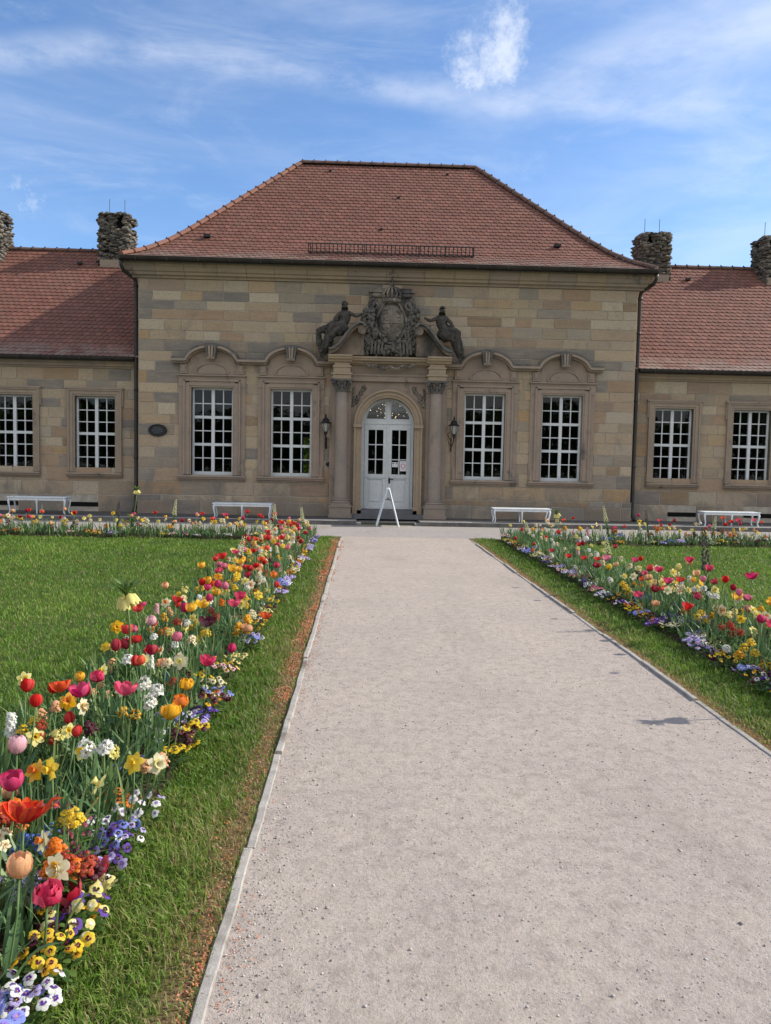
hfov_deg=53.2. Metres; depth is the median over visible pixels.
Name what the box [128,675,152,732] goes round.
narcissus
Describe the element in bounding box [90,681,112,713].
wallflower
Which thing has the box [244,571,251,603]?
tulip
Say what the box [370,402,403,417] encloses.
chandelier
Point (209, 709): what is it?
pansy clump
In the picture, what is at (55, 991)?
pansy clump
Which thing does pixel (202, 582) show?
tulip
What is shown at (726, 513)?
bench
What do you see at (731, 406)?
window
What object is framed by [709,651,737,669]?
pansy clump
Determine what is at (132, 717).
wallflower
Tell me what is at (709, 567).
tulip
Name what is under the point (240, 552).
fritillary
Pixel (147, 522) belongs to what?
wallflower
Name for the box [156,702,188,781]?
tulip
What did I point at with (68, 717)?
tulip
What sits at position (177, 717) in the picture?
pansy clump
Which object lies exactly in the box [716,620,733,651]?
wallflower
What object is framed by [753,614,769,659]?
tulip
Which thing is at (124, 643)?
tulip
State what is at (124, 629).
tulip
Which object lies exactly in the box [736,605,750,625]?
tulip
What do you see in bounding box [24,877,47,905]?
pansy clump
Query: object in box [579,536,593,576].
tulip
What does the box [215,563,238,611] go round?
tulip
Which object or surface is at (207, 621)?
tulip
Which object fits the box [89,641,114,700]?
daffodil
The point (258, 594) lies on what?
daffodil
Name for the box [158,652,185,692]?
daffodil
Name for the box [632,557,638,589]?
tulip
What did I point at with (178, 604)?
tulip
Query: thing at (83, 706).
daffodil
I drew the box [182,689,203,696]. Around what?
pansy clump
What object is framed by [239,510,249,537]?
tulip
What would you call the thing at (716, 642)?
pansy clump
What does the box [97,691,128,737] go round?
daffodil
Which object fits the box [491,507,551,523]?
bench
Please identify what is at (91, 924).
pansy clump
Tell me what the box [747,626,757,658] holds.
daffodil
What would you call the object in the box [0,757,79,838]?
daffodil
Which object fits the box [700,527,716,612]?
fritillary
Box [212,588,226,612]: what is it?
tulip
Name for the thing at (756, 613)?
daffodil
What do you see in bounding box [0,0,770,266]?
sky
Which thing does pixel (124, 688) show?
tulip
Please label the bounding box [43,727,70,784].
narcissus
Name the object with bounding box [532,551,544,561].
pansy clump
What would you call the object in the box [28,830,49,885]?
daffodil
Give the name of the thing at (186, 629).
daffodil
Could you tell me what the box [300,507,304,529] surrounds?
fritillary
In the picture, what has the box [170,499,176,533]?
fritillary
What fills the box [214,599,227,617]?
wallflower
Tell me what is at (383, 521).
terrace pavement
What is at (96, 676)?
tulip
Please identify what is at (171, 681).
wallflower
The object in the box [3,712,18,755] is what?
hyacinth
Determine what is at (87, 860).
wallflower
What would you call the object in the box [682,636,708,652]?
pansy clump
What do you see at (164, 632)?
wallflower
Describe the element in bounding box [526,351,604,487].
window
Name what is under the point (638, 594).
tulip
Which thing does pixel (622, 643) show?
fallen bud scales
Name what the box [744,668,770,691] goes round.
pansy clump
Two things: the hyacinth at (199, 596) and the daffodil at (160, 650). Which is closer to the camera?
the daffodil at (160, 650)
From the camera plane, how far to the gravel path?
3.27 m
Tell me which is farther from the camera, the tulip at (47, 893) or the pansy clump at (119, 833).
the pansy clump at (119, 833)
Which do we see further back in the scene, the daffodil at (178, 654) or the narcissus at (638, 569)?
the narcissus at (638, 569)
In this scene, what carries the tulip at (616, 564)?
on the flower bed soil at (677, 637)
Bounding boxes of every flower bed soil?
[0,531,319,1019]
[497,540,770,698]
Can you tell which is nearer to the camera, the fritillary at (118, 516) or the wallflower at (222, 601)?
the wallflower at (222, 601)
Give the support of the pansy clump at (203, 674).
on the flower bed soil at (35, 947)
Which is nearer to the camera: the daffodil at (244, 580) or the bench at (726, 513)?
the daffodil at (244, 580)
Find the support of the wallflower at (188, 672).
on the flower bed soil at (35, 947)
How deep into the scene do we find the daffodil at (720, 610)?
6.87 m
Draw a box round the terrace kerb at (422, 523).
[0,514,770,531]
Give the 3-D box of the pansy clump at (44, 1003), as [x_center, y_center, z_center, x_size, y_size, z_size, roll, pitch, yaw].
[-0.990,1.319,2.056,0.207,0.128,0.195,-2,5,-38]
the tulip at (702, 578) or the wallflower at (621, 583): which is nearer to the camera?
the tulip at (702, 578)
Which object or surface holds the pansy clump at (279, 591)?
on the flower bed soil at (35, 947)
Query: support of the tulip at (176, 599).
on the flower bed soil at (35, 947)
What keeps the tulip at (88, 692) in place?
on the flower bed soil at (35, 947)
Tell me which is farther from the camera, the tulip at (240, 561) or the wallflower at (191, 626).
the tulip at (240, 561)
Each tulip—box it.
[0,694,60,800]
[0,769,61,884]
[0,788,19,800]
[0,797,69,930]
[0,850,58,1003]
[2,678,48,758]
[6,734,47,827]
[6,878,63,980]
[19,508,28,531]
[24,514,33,534]
[27,682,65,735]
[36,510,45,532]
[38,725,81,802]
[49,680,70,747]
[58,507,69,535]
[58,671,84,716]
[59,711,76,775]
[59,877,81,911]
[60,681,98,769]
[62,670,116,737]
[65,687,90,735]
[69,511,76,533]
[81,855,108,901]
[104,624,136,686]
[104,639,122,699]
[107,681,151,759]
[121,638,131,705]
[123,514,132,535]
[128,655,153,712]
[131,604,158,647]
[131,635,141,670]
[132,625,137,666]
[135,644,157,698]
[137,601,153,637]
[137,655,157,731]
[146,615,158,657]
[146,631,181,677]
[151,693,188,765]
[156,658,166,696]
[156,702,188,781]
[161,581,182,627]
[163,602,180,623]
[168,602,186,644]
[169,678,201,738]
[170,595,182,643]
[181,603,195,649]
[188,584,210,634]
[188,615,215,678]
[189,562,204,594]
[190,513,198,536]
[192,599,210,648]
[193,654,222,717]
[195,578,211,616]
[196,579,226,630]
[198,576,213,613]
[203,567,222,592]
[206,593,215,628]
[212,556,218,575]
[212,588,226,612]
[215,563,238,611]
[217,552,226,598]
[219,562,227,585]
[220,643,235,678]
[221,549,238,575]
[222,582,231,621]
[222,591,245,639]
[223,599,242,649]
[227,623,252,664]
[236,558,244,590]
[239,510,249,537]
[243,565,253,586]
[244,548,256,576]
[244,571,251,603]
[252,563,262,595]
[257,556,266,579]
[259,612,271,628]
[264,545,272,569]
[265,571,279,611]
[266,534,272,564]
[270,581,279,603]
[273,562,279,568]
[297,539,303,557]
[560,554,573,578]
[574,555,586,584]
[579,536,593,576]
[587,555,610,593]
[587,562,602,593]
[596,564,611,588]
[601,544,620,597]
[610,562,618,583]
[628,570,647,600]
[629,556,660,617]
[629,591,642,616]
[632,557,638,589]
[640,574,652,602]
[644,585,659,615]
[647,564,653,570]
[650,566,662,593]
[651,600,659,624]
[654,577,673,612]
[656,563,681,622]
[675,556,693,601]
[675,576,685,603]
[676,601,693,643]
[681,570,699,606]
[685,564,713,631]
[688,576,713,628]
[690,577,696,599]
[693,575,728,645]
[694,593,701,622]
[695,579,710,608]
[710,578,717,592]
[717,516,726,542]
[718,584,749,666]
[724,592,742,628]
[732,572,757,625]
[736,588,756,647]
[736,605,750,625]
[740,594,752,636]
[748,598,770,648]
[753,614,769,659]
[762,619,770,654]
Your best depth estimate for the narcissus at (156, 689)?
3.93 m
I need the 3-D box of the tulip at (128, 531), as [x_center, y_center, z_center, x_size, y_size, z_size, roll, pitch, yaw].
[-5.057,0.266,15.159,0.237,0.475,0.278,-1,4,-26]
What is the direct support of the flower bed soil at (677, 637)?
on the lawn ground at (222, 848)
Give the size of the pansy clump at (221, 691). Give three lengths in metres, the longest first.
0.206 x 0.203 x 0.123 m
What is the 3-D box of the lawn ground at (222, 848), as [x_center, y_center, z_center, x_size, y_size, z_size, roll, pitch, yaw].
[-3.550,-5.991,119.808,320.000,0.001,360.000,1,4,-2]
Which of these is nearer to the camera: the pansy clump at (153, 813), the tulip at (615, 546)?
the pansy clump at (153, 813)
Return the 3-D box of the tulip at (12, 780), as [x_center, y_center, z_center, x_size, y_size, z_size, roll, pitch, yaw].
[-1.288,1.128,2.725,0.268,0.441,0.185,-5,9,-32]
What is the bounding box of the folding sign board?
[376,488,398,526]
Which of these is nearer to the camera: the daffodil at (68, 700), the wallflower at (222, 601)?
the daffodil at (68, 700)
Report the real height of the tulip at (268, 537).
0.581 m
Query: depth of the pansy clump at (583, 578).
9.88 m
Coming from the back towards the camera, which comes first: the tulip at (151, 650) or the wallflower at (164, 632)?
the wallflower at (164, 632)
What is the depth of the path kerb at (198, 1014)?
2.98 m
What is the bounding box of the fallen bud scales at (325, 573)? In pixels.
[172,539,343,1023]
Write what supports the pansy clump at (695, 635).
on the flower bed soil at (677, 637)
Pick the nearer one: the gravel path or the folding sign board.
the gravel path
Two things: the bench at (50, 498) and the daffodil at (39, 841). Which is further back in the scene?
the bench at (50, 498)
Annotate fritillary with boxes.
[116,501,120,530]
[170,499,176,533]
[237,537,244,565]
[246,529,252,558]
[272,504,276,526]
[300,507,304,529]
[603,508,609,536]
[604,535,611,563]
[645,510,651,538]
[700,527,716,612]
[710,516,716,539]
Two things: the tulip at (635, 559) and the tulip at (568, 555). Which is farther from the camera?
the tulip at (568, 555)
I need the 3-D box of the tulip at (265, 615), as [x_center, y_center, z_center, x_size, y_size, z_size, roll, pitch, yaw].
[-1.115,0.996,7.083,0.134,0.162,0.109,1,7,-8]
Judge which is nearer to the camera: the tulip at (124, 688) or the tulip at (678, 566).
the tulip at (124, 688)
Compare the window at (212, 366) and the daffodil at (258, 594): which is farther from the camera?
the window at (212, 366)
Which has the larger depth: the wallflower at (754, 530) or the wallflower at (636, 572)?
the wallflower at (754, 530)
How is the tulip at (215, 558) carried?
on the flower bed soil at (35, 947)
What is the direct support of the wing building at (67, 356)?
on the terrace pavement
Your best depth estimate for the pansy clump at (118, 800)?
3.30 m
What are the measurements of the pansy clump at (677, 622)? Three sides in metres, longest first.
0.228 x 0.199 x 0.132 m
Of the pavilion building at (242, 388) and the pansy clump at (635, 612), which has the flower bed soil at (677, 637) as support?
the pansy clump at (635, 612)
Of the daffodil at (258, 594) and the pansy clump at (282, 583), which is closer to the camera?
the daffodil at (258, 594)
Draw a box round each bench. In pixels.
[7,496,71,513]
[212,502,272,518]
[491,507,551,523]
[697,511,760,526]
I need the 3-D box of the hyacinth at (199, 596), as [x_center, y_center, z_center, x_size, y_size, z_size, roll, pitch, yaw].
[-1.692,0.912,6.981,0.181,0.329,0.143,-1,4,-33]
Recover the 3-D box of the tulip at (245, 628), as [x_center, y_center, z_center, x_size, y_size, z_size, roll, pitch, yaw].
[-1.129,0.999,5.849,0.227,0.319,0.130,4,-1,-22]
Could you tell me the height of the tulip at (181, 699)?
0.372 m
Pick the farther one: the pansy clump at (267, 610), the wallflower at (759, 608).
the pansy clump at (267, 610)
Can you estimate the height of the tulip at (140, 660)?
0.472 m
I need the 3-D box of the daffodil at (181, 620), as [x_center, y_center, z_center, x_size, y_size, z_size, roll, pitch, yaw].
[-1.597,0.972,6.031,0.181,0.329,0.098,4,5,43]
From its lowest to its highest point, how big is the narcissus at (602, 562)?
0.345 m
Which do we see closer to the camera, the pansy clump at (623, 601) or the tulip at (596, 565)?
the pansy clump at (623, 601)
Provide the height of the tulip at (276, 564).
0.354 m
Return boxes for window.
[0,385,41,476]
[64,387,123,477]
[171,343,251,480]
[251,345,330,482]
[302,436,309,472]
[447,350,526,485]
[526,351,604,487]
[645,399,703,488]
[723,401,770,489]
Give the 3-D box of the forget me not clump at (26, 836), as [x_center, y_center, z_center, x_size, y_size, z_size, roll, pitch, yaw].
[-1.273,1.240,2.776,0.251,0.189,0.251,3,1,-38]
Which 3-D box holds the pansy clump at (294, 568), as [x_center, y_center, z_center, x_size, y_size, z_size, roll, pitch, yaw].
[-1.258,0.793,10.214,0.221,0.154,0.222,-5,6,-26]
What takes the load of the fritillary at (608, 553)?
on the flower bed soil at (677, 637)
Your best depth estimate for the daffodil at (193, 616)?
6.16 m
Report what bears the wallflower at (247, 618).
on the flower bed soil at (35, 947)
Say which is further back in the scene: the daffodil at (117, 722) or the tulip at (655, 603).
the tulip at (655, 603)
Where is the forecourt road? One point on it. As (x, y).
(404, 531)
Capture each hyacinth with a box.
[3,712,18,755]
[139,652,157,681]
[141,603,158,619]
[197,594,208,616]
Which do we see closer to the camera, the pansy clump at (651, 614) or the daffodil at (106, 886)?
the daffodil at (106, 886)
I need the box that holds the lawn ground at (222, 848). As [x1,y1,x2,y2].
[0,524,770,1023]
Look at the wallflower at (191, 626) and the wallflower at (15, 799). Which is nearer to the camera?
the wallflower at (15, 799)
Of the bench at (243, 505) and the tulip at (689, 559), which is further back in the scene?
the bench at (243, 505)
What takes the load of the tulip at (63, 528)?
on the flower bed soil at (35, 947)
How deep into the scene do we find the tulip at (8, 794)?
3.10 m
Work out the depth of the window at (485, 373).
20.72 m
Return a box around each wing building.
[0,199,138,511]
[630,219,770,522]
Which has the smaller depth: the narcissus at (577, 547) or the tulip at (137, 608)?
the tulip at (137, 608)
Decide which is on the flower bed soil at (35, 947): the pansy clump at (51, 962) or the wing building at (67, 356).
the pansy clump at (51, 962)
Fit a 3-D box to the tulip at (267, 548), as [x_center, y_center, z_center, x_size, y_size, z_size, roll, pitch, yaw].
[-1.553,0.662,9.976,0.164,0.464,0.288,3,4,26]
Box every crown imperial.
[103,577,143,701]
[125,485,140,533]
[553,509,561,544]
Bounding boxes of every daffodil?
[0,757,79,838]
[4,671,48,749]
[7,516,14,534]
[7,728,43,768]
[14,759,57,843]
[19,852,91,953]
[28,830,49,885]
[38,722,77,792]
[47,692,87,762]
[47,698,98,771]
[60,746,85,795]
[71,774,116,854]
[87,663,119,725]
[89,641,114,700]
[91,874,109,899]
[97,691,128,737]
[102,620,123,660]
[111,751,161,841]
[120,654,156,707]
[131,752,165,812]
[147,598,175,646]
[152,646,167,684]
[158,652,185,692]
[165,653,187,695]
[179,618,192,636]
[180,626,203,669]
[188,613,195,647]
[210,572,222,592]
[221,589,230,607]
[222,556,238,578]
[230,599,246,640]
[241,577,249,583]
[241,590,262,628]
[248,578,267,605]
[248,579,260,609]
[276,541,292,559]
[290,535,296,555]
[626,572,637,597]
[644,579,660,601]
[658,578,671,604]
[659,585,674,608]
[669,568,676,593]
[711,586,718,601]
[711,604,725,622]
[736,606,761,632]
[736,615,746,627]
[743,610,760,649]
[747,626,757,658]
[757,611,770,636]
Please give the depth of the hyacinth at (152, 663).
4.85 m
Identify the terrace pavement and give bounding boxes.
[0,510,770,526]
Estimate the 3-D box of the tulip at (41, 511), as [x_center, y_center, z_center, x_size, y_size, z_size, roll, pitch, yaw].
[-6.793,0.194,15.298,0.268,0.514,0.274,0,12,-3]
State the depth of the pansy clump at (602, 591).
8.90 m
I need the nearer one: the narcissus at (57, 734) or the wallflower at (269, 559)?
the narcissus at (57, 734)
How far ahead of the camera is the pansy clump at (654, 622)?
7.29 m
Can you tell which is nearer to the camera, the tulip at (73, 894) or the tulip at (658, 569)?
the tulip at (73, 894)
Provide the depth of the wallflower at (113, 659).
5.01 m
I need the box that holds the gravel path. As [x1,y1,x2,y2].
[204,537,770,1023]
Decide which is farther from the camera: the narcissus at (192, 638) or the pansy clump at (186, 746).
the narcissus at (192, 638)
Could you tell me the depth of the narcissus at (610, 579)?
8.82 m
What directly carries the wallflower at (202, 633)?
on the flower bed soil at (35, 947)
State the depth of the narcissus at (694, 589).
7.64 m
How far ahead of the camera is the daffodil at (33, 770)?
2.90 m
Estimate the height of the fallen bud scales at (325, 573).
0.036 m
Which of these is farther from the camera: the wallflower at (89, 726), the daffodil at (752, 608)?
the daffodil at (752, 608)
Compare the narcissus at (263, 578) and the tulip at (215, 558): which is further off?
the tulip at (215, 558)
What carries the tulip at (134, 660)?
on the flower bed soil at (35, 947)
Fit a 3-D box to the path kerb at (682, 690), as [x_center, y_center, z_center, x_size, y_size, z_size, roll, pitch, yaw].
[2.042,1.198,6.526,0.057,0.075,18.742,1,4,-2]
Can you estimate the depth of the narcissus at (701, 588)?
7.42 m
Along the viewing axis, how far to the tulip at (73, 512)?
15.29 m
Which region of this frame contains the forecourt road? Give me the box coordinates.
[0,519,770,542]
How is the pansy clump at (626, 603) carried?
on the flower bed soil at (677, 637)
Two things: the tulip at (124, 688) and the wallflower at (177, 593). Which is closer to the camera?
the tulip at (124, 688)
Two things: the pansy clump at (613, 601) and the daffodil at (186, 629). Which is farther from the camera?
the pansy clump at (613, 601)
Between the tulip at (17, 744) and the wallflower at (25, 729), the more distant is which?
the wallflower at (25, 729)
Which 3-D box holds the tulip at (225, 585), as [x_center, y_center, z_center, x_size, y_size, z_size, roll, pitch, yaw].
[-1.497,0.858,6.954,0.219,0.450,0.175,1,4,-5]
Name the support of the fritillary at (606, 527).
on the flower bed soil at (677, 637)
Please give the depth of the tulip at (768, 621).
6.09 m
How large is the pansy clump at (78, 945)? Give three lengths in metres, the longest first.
0.227 x 0.218 x 0.137 m
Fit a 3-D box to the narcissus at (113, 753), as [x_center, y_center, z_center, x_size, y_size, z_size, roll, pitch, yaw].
[-1.216,1.156,3.300,0.181,0.319,0.124,2,4,13]
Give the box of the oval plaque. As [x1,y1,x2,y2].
[148,424,166,435]
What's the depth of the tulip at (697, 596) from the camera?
7.26 m
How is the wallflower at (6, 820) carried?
on the flower bed soil at (35, 947)
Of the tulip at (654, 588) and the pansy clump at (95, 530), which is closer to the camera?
the tulip at (654, 588)
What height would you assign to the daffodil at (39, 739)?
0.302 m
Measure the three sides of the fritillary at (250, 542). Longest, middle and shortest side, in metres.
0.633 x 0.116 x 0.100 m
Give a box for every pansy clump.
[0,969,65,1021]
[0,976,54,1023]
[0,983,51,1023]
[10,936,82,987]
[14,921,94,990]
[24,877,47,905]
[27,903,100,953]
[38,892,108,962]
[48,891,110,953]
[60,815,110,843]
[66,852,127,903]
[82,873,117,908]
[83,788,133,813]
[89,822,143,868]
[90,529,100,535]
[91,818,151,856]
[112,789,164,832]
[113,755,151,784]
[150,711,183,735]
[163,739,200,768]
[170,718,209,748]
[171,722,206,750]
[175,710,208,741]
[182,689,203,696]
[187,705,218,724]
[188,670,214,693]
[195,689,229,712]
[195,693,231,715]
[198,676,226,699]
[203,686,233,706]
[209,659,239,678]
[211,663,237,683]
[222,652,247,667]
[242,632,264,650]
[242,634,263,649]
[253,619,268,633]
[256,611,271,623]
[258,608,272,617]
[260,604,276,612]
[265,595,278,607]
[272,585,286,595]
[274,588,288,599]
[275,577,288,592]
[276,576,292,586]
[280,580,292,589]
[284,566,299,575]
[297,554,309,562]
[522,548,534,555]
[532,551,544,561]
[556,568,570,577]
[561,570,577,579]
[569,572,582,581]
[579,577,589,585]
[583,582,596,590]
[587,584,603,596]
[593,590,612,600]
[607,595,625,607]
[613,599,632,611]
[623,601,641,613]
[624,605,643,618]
[628,609,650,619]
[639,612,656,622]
[644,617,666,630]
[658,622,679,635]
[661,611,680,628]
[673,619,690,630]
[676,539,684,544]
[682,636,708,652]
[685,632,711,650]
[692,641,718,657]
[708,640,731,650]
[708,649,733,663]
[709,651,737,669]
[731,664,760,682]
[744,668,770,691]
[753,660,770,677]
[754,539,765,545]
[754,672,770,697]
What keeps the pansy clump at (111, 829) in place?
on the flower bed soil at (35, 947)
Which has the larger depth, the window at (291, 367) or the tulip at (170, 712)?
the window at (291, 367)
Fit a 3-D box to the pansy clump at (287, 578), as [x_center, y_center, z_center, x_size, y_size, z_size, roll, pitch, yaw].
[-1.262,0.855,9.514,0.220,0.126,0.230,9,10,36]
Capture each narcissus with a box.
[0,827,13,914]
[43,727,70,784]
[61,737,103,825]
[73,739,126,814]
[77,745,125,813]
[106,654,138,714]
[124,692,166,753]
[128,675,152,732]
[138,683,165,742]
[148,657,178,705]
[150,633,169,680]
[165,627,186,656]
[170,595,194,629]
[171,641,185,666]
[172,635,196,678]
[173,586,191,622]
[177,619,199,662]
[240,582,250,614]
[252,575,265,604]
[574,546,579,565]
[594,560,606,571]
[604,577,612,602]
[621,563,632,585]
[629,566,645,587]
[670,584,684,612]
[690,587,701,616]
[693,586,719,614]
[705,591,713,617]
[706,593,718,618]
[720,645,731,666]
[721,608,744,643]
[723,612,731,641]
[728,598,743,622]
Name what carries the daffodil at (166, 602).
on the flower bed soil at (35, 947)
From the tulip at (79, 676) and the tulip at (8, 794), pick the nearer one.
the tulip at (8, 794)
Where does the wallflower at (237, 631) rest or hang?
on the flower bed soil at (35, 947)
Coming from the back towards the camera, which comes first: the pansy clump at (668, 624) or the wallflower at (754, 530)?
the wallflower at (754, 530)
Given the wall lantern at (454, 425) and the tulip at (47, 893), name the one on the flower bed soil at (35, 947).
the tulip at (47, 893)
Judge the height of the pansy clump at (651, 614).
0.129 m
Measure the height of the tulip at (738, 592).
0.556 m
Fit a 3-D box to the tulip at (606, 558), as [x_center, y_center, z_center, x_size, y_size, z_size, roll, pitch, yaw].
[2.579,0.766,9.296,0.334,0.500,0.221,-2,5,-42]
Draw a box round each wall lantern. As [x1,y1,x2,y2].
[320,414,330,448]
[447,416,458,450]
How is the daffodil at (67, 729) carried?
on the flower bed soil at (35, 947)
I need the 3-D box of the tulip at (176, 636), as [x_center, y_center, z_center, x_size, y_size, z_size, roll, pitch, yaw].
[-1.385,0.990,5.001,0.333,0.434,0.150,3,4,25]
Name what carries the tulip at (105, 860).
on the flower bed soil at (35, 947)
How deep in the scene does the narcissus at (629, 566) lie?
9.30 m
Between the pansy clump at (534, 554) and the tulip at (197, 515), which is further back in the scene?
the tulip at (197, 515)
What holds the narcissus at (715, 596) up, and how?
on the flower bed soil at (677, 637)
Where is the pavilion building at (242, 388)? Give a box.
[115,159,661,521]
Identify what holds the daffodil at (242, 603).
on the flower bed soil at (35, 947)
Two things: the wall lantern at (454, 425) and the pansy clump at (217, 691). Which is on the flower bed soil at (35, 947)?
the pansy clump at (217, 691)
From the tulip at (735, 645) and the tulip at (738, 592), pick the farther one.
the tulip at (738, 592)
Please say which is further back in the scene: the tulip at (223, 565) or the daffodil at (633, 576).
the daffodil at (633, 576)
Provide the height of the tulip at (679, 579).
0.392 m
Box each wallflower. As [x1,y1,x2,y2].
[0,797,29,848]
[0,811,21,862]
[12,716,49,770]
[25,719,60,782]
[35,700,63,755]
[36,837,86,927]
[49,806,95,854]
[61,850,98,912]
[69,847,105,901]
[77,720,105,776]
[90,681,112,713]
[104,658,120,683]
[114,707,140,739]
[118,523,122,536]
[140,752,169,791]
[142,518,149,536]
[145,623,164,640]
[153,612,168,636]
[157,627,175,656]
[164,676,182,708]
[166,607,173,626]
[170,618,185,641]
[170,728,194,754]
[171,591,187,611]
[174,667,190,677]
[188,619,202,634]
[192,585,203,595]
[196,629,210,650]
[206,607,223,635]
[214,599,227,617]
[225,523,231,536]
[226,575,243,600]
[230,622,249,660]
[239,614,254,650]
[241,609,257,643]
[242,595,251,612]
[250,568,262,577]
[267,558,275,571]
[610,527,617,540]
[619,581,631,606]
[630,570,645,584]
[631,581,644,589]
[652,525,659,539]
[691,609,709,630]
[709,605,725,633]
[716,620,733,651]
[723,623,744,647]
[733,650,745,673]
[738,638,760,674]
[750,528,756,539]
[750,606,765,626]
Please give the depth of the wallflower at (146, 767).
3.54 m
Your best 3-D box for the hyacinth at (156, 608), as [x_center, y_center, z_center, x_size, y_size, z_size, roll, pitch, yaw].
[-1.931,0.932,6.438,0.193,0.348,0.127,4,5,41]
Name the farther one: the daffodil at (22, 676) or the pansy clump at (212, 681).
the pansy clump at (212, 681)
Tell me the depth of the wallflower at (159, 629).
5.92 m
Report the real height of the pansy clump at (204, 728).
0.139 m
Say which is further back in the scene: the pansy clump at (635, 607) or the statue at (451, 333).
the statue at (451, 333)
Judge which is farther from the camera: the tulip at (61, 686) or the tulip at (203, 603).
the tulip at (203, 603)
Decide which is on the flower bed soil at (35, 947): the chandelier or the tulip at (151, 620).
the tulip at (151, 620)
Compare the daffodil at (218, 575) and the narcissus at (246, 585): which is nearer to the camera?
the narcissus at (246, 585)
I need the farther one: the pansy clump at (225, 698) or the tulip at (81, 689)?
the pansy clump at (225, 698)
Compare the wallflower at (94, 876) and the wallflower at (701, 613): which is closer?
the wallflower at (94, 876)
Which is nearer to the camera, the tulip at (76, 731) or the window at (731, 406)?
the tulip at (76, 731)
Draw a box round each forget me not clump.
[0,869,44,930]
[2,822,70,881]
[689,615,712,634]
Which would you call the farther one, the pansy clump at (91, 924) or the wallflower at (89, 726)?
the wallflower at (89, 726)
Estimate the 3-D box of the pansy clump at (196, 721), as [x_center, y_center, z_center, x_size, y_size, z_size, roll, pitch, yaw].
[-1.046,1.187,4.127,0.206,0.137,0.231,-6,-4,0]
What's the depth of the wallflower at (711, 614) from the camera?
6.96 m
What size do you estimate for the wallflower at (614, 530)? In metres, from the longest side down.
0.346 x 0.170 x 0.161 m
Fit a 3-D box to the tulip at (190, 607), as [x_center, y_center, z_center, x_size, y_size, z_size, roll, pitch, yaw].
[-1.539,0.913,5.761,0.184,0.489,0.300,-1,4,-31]
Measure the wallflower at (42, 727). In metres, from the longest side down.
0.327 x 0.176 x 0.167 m
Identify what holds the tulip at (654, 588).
on the flower bed soil at (677, 637)
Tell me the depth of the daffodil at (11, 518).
15.08 m
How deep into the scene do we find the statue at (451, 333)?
19.98 m
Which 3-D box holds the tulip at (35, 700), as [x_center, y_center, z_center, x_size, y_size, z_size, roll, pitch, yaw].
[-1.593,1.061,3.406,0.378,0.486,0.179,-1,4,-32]
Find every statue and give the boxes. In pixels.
[316,301,362,358]
[424,306,466,360]
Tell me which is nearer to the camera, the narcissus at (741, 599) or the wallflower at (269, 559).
the narcissus at (741, 599)
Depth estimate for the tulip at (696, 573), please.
7.95 m
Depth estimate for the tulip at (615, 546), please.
9.04 m
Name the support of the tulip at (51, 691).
on the flower bed soil at (35, 947)
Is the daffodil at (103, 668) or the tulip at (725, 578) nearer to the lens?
the daffodil at (103, 668)
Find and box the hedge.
[304,438,309,472]
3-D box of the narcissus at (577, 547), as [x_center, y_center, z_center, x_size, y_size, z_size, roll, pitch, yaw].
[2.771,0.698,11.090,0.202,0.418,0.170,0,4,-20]
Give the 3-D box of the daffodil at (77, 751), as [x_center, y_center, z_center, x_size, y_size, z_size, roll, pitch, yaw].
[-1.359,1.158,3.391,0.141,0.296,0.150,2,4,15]
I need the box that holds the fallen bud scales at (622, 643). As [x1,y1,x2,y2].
[480,544,770,747]
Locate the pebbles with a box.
[207,599,770,1023]
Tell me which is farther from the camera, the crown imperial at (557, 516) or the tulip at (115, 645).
the crown imperial at (557, 516)
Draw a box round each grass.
[469,537,770,749]
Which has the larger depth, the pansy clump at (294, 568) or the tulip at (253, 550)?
the pansy clump at (294, 568)
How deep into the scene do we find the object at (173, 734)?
3.95 m
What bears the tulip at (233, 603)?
on the flower bed soil at (35, 947)
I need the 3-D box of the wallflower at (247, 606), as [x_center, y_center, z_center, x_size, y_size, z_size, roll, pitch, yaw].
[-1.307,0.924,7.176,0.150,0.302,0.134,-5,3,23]
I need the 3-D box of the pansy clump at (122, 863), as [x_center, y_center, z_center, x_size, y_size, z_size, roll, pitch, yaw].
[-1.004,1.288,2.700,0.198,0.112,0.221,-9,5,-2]
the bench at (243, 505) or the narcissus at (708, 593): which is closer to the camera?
the narcissus at (708, 593)
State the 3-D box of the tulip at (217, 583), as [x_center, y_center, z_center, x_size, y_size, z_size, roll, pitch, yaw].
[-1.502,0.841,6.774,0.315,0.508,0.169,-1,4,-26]
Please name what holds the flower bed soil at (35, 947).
on the lawn ground at (222, 848)
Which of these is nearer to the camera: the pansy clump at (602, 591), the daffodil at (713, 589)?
the daffodil at (713, 589)
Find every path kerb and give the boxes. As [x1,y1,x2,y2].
[189,538,341,1023]
[471,540,770,755]
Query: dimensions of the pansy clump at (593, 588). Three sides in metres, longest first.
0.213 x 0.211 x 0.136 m
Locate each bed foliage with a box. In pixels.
[0,519,318,986]
[499,525,770,685]
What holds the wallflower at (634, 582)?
on the flower bed soil at (677, 637)
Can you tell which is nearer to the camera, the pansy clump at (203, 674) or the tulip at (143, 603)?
the pansy clump at (203, 674)
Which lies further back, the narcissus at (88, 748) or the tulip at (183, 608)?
the tulip at (183, 608)
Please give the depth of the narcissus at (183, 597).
6.33 m

